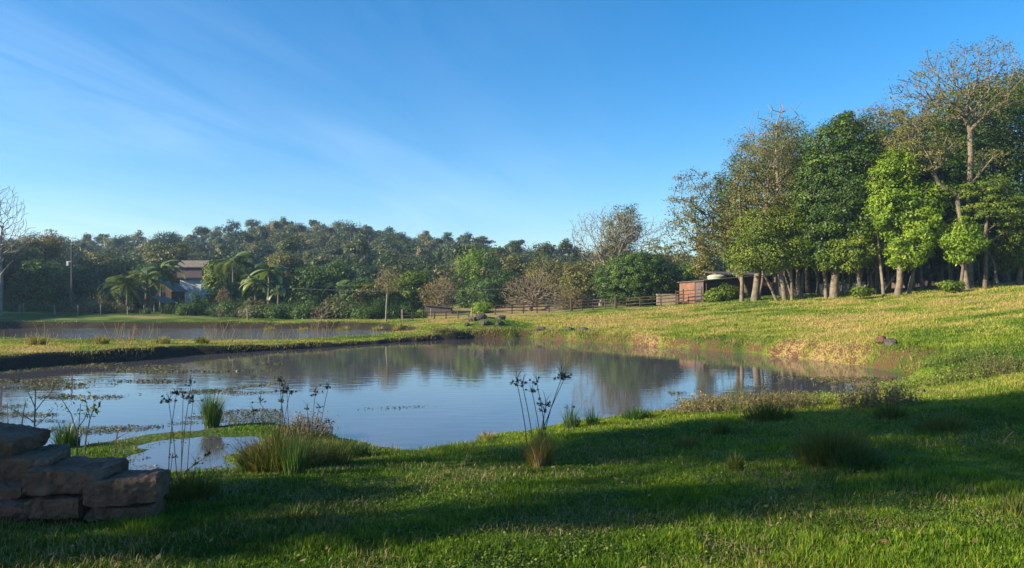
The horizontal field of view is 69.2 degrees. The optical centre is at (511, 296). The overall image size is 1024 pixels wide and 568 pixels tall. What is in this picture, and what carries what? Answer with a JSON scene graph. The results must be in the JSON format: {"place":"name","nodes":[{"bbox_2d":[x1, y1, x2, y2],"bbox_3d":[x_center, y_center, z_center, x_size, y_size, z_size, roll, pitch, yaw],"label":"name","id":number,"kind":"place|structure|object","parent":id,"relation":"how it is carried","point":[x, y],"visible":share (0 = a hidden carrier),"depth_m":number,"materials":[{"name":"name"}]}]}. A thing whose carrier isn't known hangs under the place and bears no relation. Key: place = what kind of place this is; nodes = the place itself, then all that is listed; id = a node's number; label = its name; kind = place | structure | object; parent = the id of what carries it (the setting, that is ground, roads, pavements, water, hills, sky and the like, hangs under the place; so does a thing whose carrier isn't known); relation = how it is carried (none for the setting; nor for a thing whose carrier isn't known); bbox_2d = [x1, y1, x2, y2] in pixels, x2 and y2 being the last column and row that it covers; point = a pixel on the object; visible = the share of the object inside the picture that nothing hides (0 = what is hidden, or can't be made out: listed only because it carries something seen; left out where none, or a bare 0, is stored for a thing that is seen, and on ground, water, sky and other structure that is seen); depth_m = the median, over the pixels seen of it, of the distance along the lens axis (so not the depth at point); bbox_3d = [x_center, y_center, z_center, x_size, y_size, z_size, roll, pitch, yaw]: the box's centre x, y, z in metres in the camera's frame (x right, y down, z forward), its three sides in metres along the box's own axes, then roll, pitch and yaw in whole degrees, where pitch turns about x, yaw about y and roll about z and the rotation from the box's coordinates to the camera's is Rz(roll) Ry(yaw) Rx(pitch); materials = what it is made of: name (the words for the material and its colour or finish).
{"place":"outdoors","nodes":[
{"label":"outdoors","id":0,"kind":"place"},
{"bbox_2d":[126,436,261,471],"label":"inlet water","id":1,"kind":"structure","parent":0,"point":[158,453],"depth_m":11.29,"materials":[{"name":"blue liquid"}]},
{"bbox_2d":[0,328,392,339],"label":"pond water","id":2,"kind":"structure","parent":0,"point":[173,333],"depth_m":46.49,"materials":[{"name":"brown liquid"}]},
{"bbox_2d":[0,339,907,449],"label":"pond water","id":3,"kind":"structure","parent":0,"point":[467,388],"depth_m":19.91,"materials":[{"name":"blue liquid"}]},
{"bbox_2d":[49,420,89,447],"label":"tussock","id":4,"kind":"object","parent":3,"relation":"on","point":[67,437],"visible":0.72,"depth_m":11.71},
{"bbox_2d":[195,385,227,427],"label":"spiky tussock","id":5,"kind":"object","parent":3,"relation":"on","point":[212,414],"visible":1,"depth_m":13.51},
{"bbox_2d":[0,362,906,470],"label":"floating weed","id":6,"kind":"object","parent":3,"relation":"on","point":[180,380],"visible":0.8,"depth_m":19.32,"materials":[{"name":"plant"}]},
{"bbox_2d":[0,246,1023,567],"bbox_3d":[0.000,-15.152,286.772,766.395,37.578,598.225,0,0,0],"label":"ground","id":7,"kind":"structure","parent":0,"point":[38,358],"depth_m":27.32,"materials":[{"name":"plant"}]},
{"bbox_2d":[0,496,34,521],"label":"stone","id":8,"kind":"object","parent":7,"relation":"on","point":[10,510],"visible":0.34,"depth_m":5.49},
{"bbox_2d":[0,481,31,500],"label":"stone","id":9,"kind":"object","parent":8,"relation":"on","point":[9,490],"visible":0.3,"depth_m":5.58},
{"bbox_2d":[0,444,70,481],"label":"stone","id":10,"kind":"object","parent":9,"relation":"on","point":[12,468],"visible":0.62,"depth_m":5.75,"materials":[{"name":"stone"}]},
{"bbox_2d":[0,422,50,456],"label":"stone","id":11,"kind":"object","parent":10,"relation":"on","point":[16,439],"visible":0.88,"depth_m":5.97,"materials":[{"name":"stone"}]},
{"bbox_2d":[0,187,36,314],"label":"bare tree","id":12,"kind":"object","parent":7,"relation":"on","point":[2,254],"visible":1,"depth_m":61.96,"materials":[{"name":"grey plant"}]},
{"bbox_2d":[2,241,46,300],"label":"tree","id":13,"kind":"object","parent":7,"relation":"on","point":[23,254],"visible":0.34,"depth_m":74.87,"materials":[{"name":"green plant"}]},
{"bbox_2d":[12,233,66,265],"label":"tree","id":14,"kind":"object","parent":7,"relation":"on","point":[49,244],"visible":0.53,"depth_m":91.29,"materials":[{"name":"green plant"}]},
{"bbox_2d":[5,257,75,305],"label":"tree","id":15,"kind":"object","parent":7,"relation":"on","point":[40,279],"visible":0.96,"depth_m":71.02,"materials":[{"name":"green plant"}]},
{"bbox_2d":[7,296,79,311],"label":"hedge shrub","id":16,"kind":"object","parent":7,"relation":"on","point":[42,307],"visible":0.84,"depth_m":68.97,"materials":[{"name":"green plant"}]},
{"bbox_2d":[24,494,89,519],"bbox_3d":[-3.408,1.574,5.677,0.416,0.170,0.425,0,0,0],"label":"stone","id":17,"kind":"object","parent":7,"relation":"on","point":[55,506],"visible":0.59,"depth_m":5.48,"materials":[{"name":"stone"}]},
{"bbox_2d":[21,456,128,495],"bbox_3d":[-3.367,1.399,5.750,0.605,0.230,0.494,0,0,0],"label":"stone","id":18,"kind":"object","parent":17,"relation":"on","point":[69,475],"visible":0.77,"depth_m":5.54,"materials":[{"name":"stone"}]},
{"bbox_2d":[42,260,100,306],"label":"tree","id":19,"kind":"object","parent":7,"relation":"on","point":[82,279],"visible":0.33,"depth_m":79.25,"materials":[{"name":"green plant"}]},
{"bbox_2d":[66,296,137,312],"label":"hedge shrub","id":20,"kind":"object","parent":7,"relation":"on","point":[107,307],"visible":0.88,"depth_m":68.58,"materials":[{"name":"green plant"}]},
{"bbox_2d":[74,249,132,283],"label":"tree","id":21,"kind":"object","parent":7,"relation":"on","point":[103,268],"visible":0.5,"depth_m":86.97,"materials":[{"name":"green plant"}]},
{"bbox_2d":[73,279,133,306],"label":"bush","id":22,"kind":"object","parent":7,"relation":"on","point":[91,289],"visible":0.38,"depth_m":76.74,"materials":[{"name":"green plant"}]},
{"bbox_2d":[84,496,163,520],"bbox_3d":[-2.968,1.638,5.710,0.496,0.146,0.373,0,0,-4],"label":"stone","id":23,"kind":"object","parent":7,"relation":"on","point":[125,511],"visible":0.62,"depth_m":5.55,"materials":[{"name":"stone"}]},
{"bbox_2d":[82,468,169,506],"bbox_3d":[-2.930,1.455,5.661,0.541,0.241,0.385,0,0,-8],"label":"stone","id":24,"kind":"object","parent":23,"relation":"on","point":[123,488],"visible":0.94,"depth_m":5.50,"materials":[{"name":"stone"}]},
{"bbox_2d":[96,274,152,308],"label":"palm tree","id":25,"kind":"object","parent":7,"relation":"on","point":[119,282],"visible":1,"depth_m":68.56,"materials":[{"name":"green plant"}]},
{"bbox_2d":[125,270,165,307],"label":"palm tree","id":26,"kind":"object","parent":7,"relation":"on","point":[149,275],"visible":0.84,"depth_m":72.89,"materials":[{"name":"green plant"}]},
{"bbox_2d":[137,259,186,310],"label":"palm tree","id":27,"kind":"object","parent":7,"relation":"on","point":[169,275],"visible":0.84,"depth_m":77.05,"materials":[{"name":"green plant"}]},
{"bbox_2d":[147,281,187,308],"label":"timber house","id":28,"kind":"structure","parent":7,"relation":"on","point":[176,292],"depth_m":82.56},
{"bbox_2d":[140,240,196,283],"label":"tree","id":29,"kind":"object","parent":7,"relation":"on","point":[163,253],"visible":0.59,"depth_m":94.99,"materials":[{"name":"green plant"}]},
{"bbox_2d":[159,377,206,472],"bbox_3d":[-3.926,1.540,8.821,0.479,1.236,0.632,0,0,23],"label":"sedge","id":30,"kind":"object","parent":7,"relation":"on","point":[191,399],"visible":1,"depth_m":8.83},
{"bbox_2d":[174,260,210,302],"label":"house","id":31,"kind":"structure","parent":7,"relation":"on","point":[191,282],"depth_m":90.50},
{"bbox_2d":[172,289,215,314],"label":"hedge shrub","id":32,"kind":"object","parent":7,"relation":"on","point":[195,307],"visible":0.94,"depth_m":67.21,"materials":[{"name":"green plant"}]},
{"bbox_2d":[163,463,228,503],"bbox_3d":[-2.790,1.608,6.410,0.763,0.383,0.816,0,0,0],"label":"tussock","id":33,"kind":"object","parent":7,"relation":"on","point":[182,490],"visible":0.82,"depth_m":6.35,"materials":[{"name":"plant"}]},
{"bbox_2d":[200,259,243,291],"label":"tree","id":34,"kind":"object","parent":7,"relation":"on","point":[210,279],"visible":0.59,"depth_m":82.06,"materials":[{"name":"green plant"}]},
{"bbox_2d":[204,293,255,316],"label":"hedge shrub","id":35,"kind":"object","parent":7,"relation":"on","point":[229,309],"visible":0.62,"depth_m":64.96,"materials":[{"name":"green plant"}]},
{"bbox_2d":[200,280,260,308],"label":"bush","id":36,"kind":"object","parent":7,"relation":"on","point":[235,290],"visible":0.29,"depth_m":79.05,"materials":[{"name":"green plant"}]},
{"bbox_2d":[212,251,255,285],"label":"palm tree","id":37,"kind":"object","parent":7,"relation":"on","point":[220,267],"visible":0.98,"depth_m":79.69,"materials":[{"name":"green plant"}]},
{"bbox_2d":[236,295,278,317],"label":"hedge shrub","id":38,"kind":"object","parent":7,"relation":"on","point":[255,310],"visible":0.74,"depth_m":61.99,"materials":[{"name":"green plant"}]},
{"bbox_2d":[243,261,296,305],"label":"tree","id":39,"kind":"object","parent":7,"relation":"on","point":[274,283],"visible":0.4,"depth_m":80.91,"materials":[{"name":"green plant"}]},
{"bbox_2d":[216,414,344,473],"bbox_3d":[-2.749,1.761,8.767,1.596,0.812,1.600,0,0,0],"label":"tussock","id":40,"kind":"object","parent":7,"relation":"on","point":[258,463],"visible":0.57,"depth_m":8.59,"materials":[{"name":"plant"}]},
{"bbox_2d":[263,299,305,318],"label":"hedge shrub","id":41,"kind":"object","parent":7,"relation":"on","point":[279,311],"visible":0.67,"depth_m":60.82,"materials":[{"name":"green plant"}]},
{"bbox_2d":[265,249,310,282],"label":"tree","id":42,"kind":"object","parent":7,"relation":"on","point":[288,262],"visible":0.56,"depth_m":86.86,"materials":[{"name":"green plant"}]},
{"bbox_2d":[274,429,310,476],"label":"tussock","id":43,"kind":"object","parent":7,"relation":"on","point":[294,464],"visible":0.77,"depth_m":7.84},
{"bbox_2d":[276,264,336,306],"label":"tree","id":44,"kind":"object","parent":7,"relation":"on","point":[306,287],"visible":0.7,"depth_m":80.64,"materials":[{"name":"green plant"}]},
{"bbox_2d":[287,295,331,318],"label":"hedge shrub","id":45,"kind":"object","parent":7,"relation":"on","point":[302,312],"visible":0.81,"depth_m":60.10,"materials":[{"name":"green plant"}]},
{"bbox_2d":[280,411,340,439],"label":"weed clump","id":46,"kind":"object","parent":7,"relation":"on","point":[309,424],"visible":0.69,"depth_m":12.40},
{"bbox_2d":[306,434,359,466],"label":"tussock","id":47,"kind":"object","parent":7,"relation":"on","point":[334,458],"visible":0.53,"depth_m":9.37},
{"bbox_2d":[313,259,358,293],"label":"tree","id":48,"kind":"object","parent":7,"relation":"on","point":[342,272],"visible":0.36,"depth_m":84.75,"materials":[{"name":"green plant"}]},
{"bbox_2d":[317,294,361,318],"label":"hedge shrub","id":49,"kind":"object","parent":7,"relation":"on","point":[338,309],"visible":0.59,"depth_m":60.93,"materials":[{"name":"green plant"}]},
{"bbox_2d":[344,295,389,318],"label":"hedge shrub","id":50,"kind":"object","parent":7,"relation":"on","point":[374,311],"visible":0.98,"depth_m":60.38,"materials":[{"name":"green plant"}]},
{"bbox_2d":[351,282,392,307],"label":"tree","id":51,"kind":"object","parent":7,"relation":"on","point":[362,296],"visible":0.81,"depth_m":75.17,"materials":[{"name":"green plant"}]},
{"bbox_2d":[381,268,434,311],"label":"tree","id":52,"kind":"object","parent":7,"relation":"on","point":[412,286],"visible":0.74,"depth_m":76.98,"materials":[{"name":"green plant"}]},
{"bbox_2d":[415,275,458,307],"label":"bare tree","id":53,"kind":"object","parent":7,"relation":"on","point":[440,297],"visible":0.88,"depth_m":75.64,"materials":[{"name":"brown plant"}]},
{"bbox_2d":[453,247,488,296],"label":"tree","id":54,"kind":"object","parent":7,"relation":"on","point":[474,258],"visible":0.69,"depth_m":99.38,"materials":[{"name":"green plant"}]},
{"bbox_2d":[0,320,942,467],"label":"bank grass","id":55,"kind":"structure","parent":7,"relation":"on","point":[558,330],"depth_m":31.52,"materials":[{"name":"plant"}]},
{"bbox_2d":[2,216,957,303],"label":"hillside wood","id":56,"kind":"object","parent":7,"relation":"on","point":[364,252],"visible":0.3,"depth_m":148.11,"materials":[{"name":"green plant"}]},
{"bbox_2d":[451,267,523,307],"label":"tree","id":57,"kind":"object","parent":7,"relation":"on","point":[468,298],"visible":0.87,"depth_m":90.70,"materials":[{"name":"green plant"}]},
{"bbox_2d":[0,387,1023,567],"bbox_3d":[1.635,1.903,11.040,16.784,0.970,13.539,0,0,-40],"label":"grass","id":58,"kind":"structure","parent":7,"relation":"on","point":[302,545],"depth_m":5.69,"materials":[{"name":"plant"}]},
{"bbox_2d":[493,252,541,300],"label":"tree","id":59,"kind":"object","parent":7,"relation":"on","point":[516,261],"visible":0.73,"depth_m":104.63,"materials":[{"name":"green plant"}]},
{"bbox_2d":[18,420,1019,567],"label":"leaf litter","id":60,"kind":"object","parent":7,"relation":"on","point":[158,556],"visible":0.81,"depth_m":5.57,"materials":[{"name":"plant"}]},
{"bbox_2d":[497,266,571,310],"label":"bare tree","id":61,"kind":"object","parent":7,"relation":"on","point":[531,300],"visible":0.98,"depth_m":73.76,"materials":[{"name":"brown plant"}]},
{"bbox_2d":[510,363,571,458],"bbox_3d":[0.333,1.326,8.325,0.730,1.179,0.814,0,0,0],"label":"sedge","id":62,"kind":"object","parent":7,"relation":"on","point":[563,376],"visible":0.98,"depth_m":8.32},
{"bbox_2d":[514,422,568,468],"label":"tussock","id":63,"kind":"object","parent":7,"relation":"on","point":[550,459],"visible":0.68,"depth_m":8.03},
{"bbox_2d":[523,253,575,303],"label":"tree","id":64,"kind":"object","parent":7,"relation":"on","point":[558,270],"visible":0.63,"depth_m":96.98,"materials":[{"name":"green plant"}]},
{"bbox_2d":[551,261,603,305],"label":"tree","id":65,"kind":"object","parent":7,"relation":"on","point":[579,277],"visible":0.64,"depth_m":83.06,"materials":[{"name":"green plant"}]},
{"bbox_2d":[556,287,600,308],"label":"bush","id":66,"kind":"object","parent":7,"relation":"on","point":[576,297],"visible":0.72,"depth_m":77.37,"materials":[{"name":"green plant"}]},
{"bbox_2d":[495,293,682,314],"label":"rail fence","id":67,"kind":"object","parent":7,"relation":"on","point":[571,301],"visible":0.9,"depth_m":65.92,"materials":[{"name":"brown wood"}]},
{"bbox_2d":[175,395,1023,567],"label":"clover","id":68,"kind":"object","parent":7,"relation":"on","point":[556,528],"visible":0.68,"depth_m":5.76,"materials":[{"name":"green plant"}]},
{"bbox_2d":[565,203,667,305],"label":"tree","id":69,"kind":"object","parent":7,"relation":"on","point":[608,240],"visible":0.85,"depth_m":87.69,"materials":[{"name":"brown plant"}]},
{"bbox_2d":[589,203,645,303],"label":"tree","id":70,"kind":"object","parent":7,"relation":"on","point":[626,242],"visible":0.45,"depth_m":91.33,"materials":[{"name":"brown plant"}]},
{"bbox_2d":[589,250,687,305],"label":"round tree","id":71,"kind":"object","parent":7,"relation":"on","point":[629,276],"visible":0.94,"depth_m":67.08,"materials":[{"name":"green plant"}]},
{"bbox_2d":[635,238,697,264],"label":"tree","id":72,"kind":"object","parent":7,"relation":"on","point":[666,254],"visible":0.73,"depth_m":83.45,"materials":[{"name":"green plant"}]},
{"bbox_2d":[676,390,727,413],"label":"weed clump","id":73,"kind":"object","parent":7,"relation":"on","point":[689,404],"visible":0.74,"depth_m":14.27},
{"bbox_2d":[657,166,750,297],"bbox_3d":[14.627,-4.898,57.140,6.625,10.304,5.352,0,0,-29],"label":"tree","id":74,"kind":"object","parent":7,"relation":"on","point":[701,236],"visible":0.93,"depth_m":56.58,"materials":[{"name":"green plant"}]},
{"bbox_2d":[691,225,722,279],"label":"vine tree","id":75,"kind":"object","parent":7,"relation":"on","point":[707,263],"visible":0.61,"depth_m":79.60,"materials":[{"name":"green plant"}]},
{"bbox_2d":[677,276,753,302],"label":"shed","id":76,"kind":"structure","parent":7,"relation":"on","point":[707,284],"depth_m":62.65,"materials":[{"name":"wood"}]},
{"bbox_2d":[702,282,739,300],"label":"bush","id":77,"kind":"object","parent":7,"relation":"on","point":[717,294],"visible":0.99,"depth_m":56.62,"materials":[{"name":"green plant"}]},
{"bbox_2d":[704,140,774,278],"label":"tree","id":78,"kind":"object","parent":7,"relation":"on","point":[725,192],"visible":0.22,"depth_m":62.51,"materials":[{"name":"green plant"}]},
{"bbox_2d":[669,387,809,413],"bbox_3d":[4.391,2.065,14.410,2.612,0.584,2.156,0,0,0],"label":"weed clump","id":79,"kind":"object","parent":7,"relation":"on","point":[729,404],"visible":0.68,"depth_m":14.12,"materials":[{"name":"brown plant"}]},
{"bbox_2d":[702,271,822,295],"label":"barn","id":80,"kind":"structure","parent":7,"relation":"on","point":[766,290],"depth_m":66.00,"materials":[{"name":"wood"}]},
{"bbox_2d":[711,116,822,301],"bbox_3d":[18.549,-6.251,54.064,8.469,13.453,7.907,0,0,0],"label":"tree","id":81,"kind":"object","parent":7,"relation":"on","point":[770,170],"visible":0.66,"depth_m":53.68,"materials":[{"name":"green plant"}]},
{"bbox_2d":[739,398,798,421],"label":"tussock","id":82,"kind":"object","parent":7,"relation":"on","point":[765,415],"visible":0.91,"depth_m":12.13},
{"bbox_2d":[735,98,804,295],"bbox_3d":[20.196,-7.760,58.122,5.133,15.614,3.634,0,0,24],"label":"tree","id":83,"kind":"object","parent":7,"relation":"on","point":[779,285],"visible":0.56,"depth_m":57.89,"materials":[{"name":"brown plant"}]},
{"bbox_2d":[722,200,833,300],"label":"tree","id":84,"kind":"object","parent":7,"relation":"on","point":[764,242],"visible":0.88,"depth_m":51.28,"materials":[{"name":"green plant"}]},
{"bbox_2d":[747,386,822,407],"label":"weed clump","id":85,"kind":"object","parent":7,"relation":"on","point":[814,402],"visible":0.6,"depth_m":14.22,"materials":[{"name":"green plant"}]},
{"bbox_2d":[754,114,819,294],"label":"tree","id":86,"kind":"object","parent":7,"relation":"on","point":[792,167],"visible":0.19,"depth_m":59.58,"materials":[{"name":"green plant"}]},
{"bbox_2d":[778,413,889,469],"bbox_3d":[3.267,1.454,7.548,1.235,0.575,1.171,0,0,0],"label":"tussock","id":87,"kind":"object","parent":7,"relation":"on","point":[811,451],"visible":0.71,"depth_m":7.44,"materials":[{"name":"plant"}]},
{"bbox_2d":[786,110,894,297],"bbox_3d":[22.454,-6.302,51.049,7.559,13.029,6.828,0,0,0],"label":"tree","id":88,"kind":"object","parent":7,"relation":"on","point":[842,198],"visible":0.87,"depth_m":49.85,"materials":[{"name":"green plant"}]},
{"bbox_2d":[812,210,896,296],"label":"tree","id":89,"kind":"object","parent":7,"relation":"on","point":[869,256],"visible":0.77,"depth_m":49.24,"materials":[{"name":"green plant"}]},
{"bbox_2d":[828,437,896,472],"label":"tussock","id":90,"kind":"object","parent":7,"relation":"on","point":[868,460],"visible":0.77,"depth_m":7.11,"materials":[{"name":"plant"}]},
{"bbox_2d":[821,101,921,289],"bbox_3d":[30.012,-8.199,60.179,10.068,15.555,7.056,0,0,0],"label":"tree","id":91,"kind":"object","parent":7,"relation":"on","point":[869,109],"visible":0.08,"depth_m":59.67,"materials":[{"name":"green plant"}]},
{"bbox_2d":[835,381,924,409],"bbox_3d":[6.692,1.824,13.521,1.461,0.593,1.267,0,0,26],"label":"weed clump","id":92,"kind":"object","parent":7,"relation":"on","point":[865,400],"visible":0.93,"depth_m":13.37,"materials":[{"name":"green plant"}]},
{"bbox_2d":[869,401,910,419],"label":"tussock","id":93,"kind":"object","parent":7,"relation":"on","point":[891,412],"visible":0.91,"depth_m":11.32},
{"bbox_2d":[862,142,955,295],"bbox_3d":[25.669,-4.870,47.964,5.406,9.899,4.684,0,0,28],"label":"tree","id":94,"kind":"object","parent":7,"relation":"on","point":[918,228],"visible":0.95,"depth_m":47.30,"materials":[{"name":"green plant"}]},
{"bbox_2d":[859,104,965,188],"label":"tree","id":95,"kind":"object","parent":7,"relation":"on","point":[896,120],"visible":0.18,"depth_m":56.33,"materials":[{"name":"green plant"}]},
{"bbox_2d":[873,353,986,388],"bbox_3d":[10.495,1.949,18.691,2.580,1.004,2.021,0,0,0],"label":"weed clump","id":96,"kind":"object","parent":7,"relation":"on","point":[924,381],"visible":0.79,"depth_m":18.31,"materials":[{"name":"green plant"}]},
{"bbox_2d":[892,143,993,288],"bbox_3d":[30.469,-5.703,53.141,6.877,10.575,6.340,0,0,37],"label":"tree","id":97,"kind":"object","parent":7,"relation":"on","point":[952,174],"visible":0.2,"depth_m":52.03,"materials":[{"name":"green plant"}]},
{"bbox_2d":[907,408,979,432],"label":"tussock","id":98,"kind":"object","parent":7,"relation":"on","point":[950,424],"visible":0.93,"depth_m":9.46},
{"bbox_2d":[881,114,1016,289],"bbox_3d":[27.586,-5.913,46.879,8.260,11.137,3.675,0,0,0],"label":"tree","id":99,"kind":"object","parent":7,"relation":"on","point":[936,156],"visible":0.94,"depth_m":46.87,"materials":[{"name":"green plant"}]},
{"bbox_2d":[878,35,1023,286],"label":"tree","id":100,"kind":"object","parent":7,"relation":"on","point":[978,118],"visible":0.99,"depth_m":48.83,"materials":[{"name":"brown plant"}]},
{"bbox_2d":[936,215,991,290],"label":"young tree","id":101,"kind":"object","parent":7,"relation":"on","point":[968,241],"visible":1,"depth_m":45.76,"materials":[{"name":"green plant"}]},
{"bbox_2d":[916,72,1023,282],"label":"tree","id":102,"kind":"object","parent":7,"relation":"on","point":[999,134],"visible":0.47,"depth_m":52.82,"materials":[{"name":"green plant"}]},
{"bbox_2d":[916,62,1023,279],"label":"tree","id":103,"kind":"object","parent":7,"relation":"on","point":[977,98],"visible":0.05,"depth_m":61.18,"materials":[{"name":"green plant"}]},
{"bbox_2d":[937,342,1023,379],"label":"weed clump","id":104,"kind":"object","parent":7,"relation":"on","point":[994,365],"visible":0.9,"depth_m":18.26,"materials":[{"name":"green plant"}]},
{"bbox_2d":[939,175,1023,287],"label":"tree","id":105,"kind":"object","parent":7,"relation":"on","point":[992,203],"visible":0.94,"depth_m":46.53,"materials":[{"name":"green plant"}]},
{"bbox_2d":[988,192,1023,284],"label":"tree","id":106,"kind":"object","parent":7,"relation":"on","point":[1015,259],"visible":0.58,"depth_m":47.87,"materials":[{"name":"green plant"}]},
{"bbox_2d":[0,0,1023,256],"label":"sky","id":107,"kind":"structure","parent":0,"point":[501,121],"materials":[{"name":"blue"}]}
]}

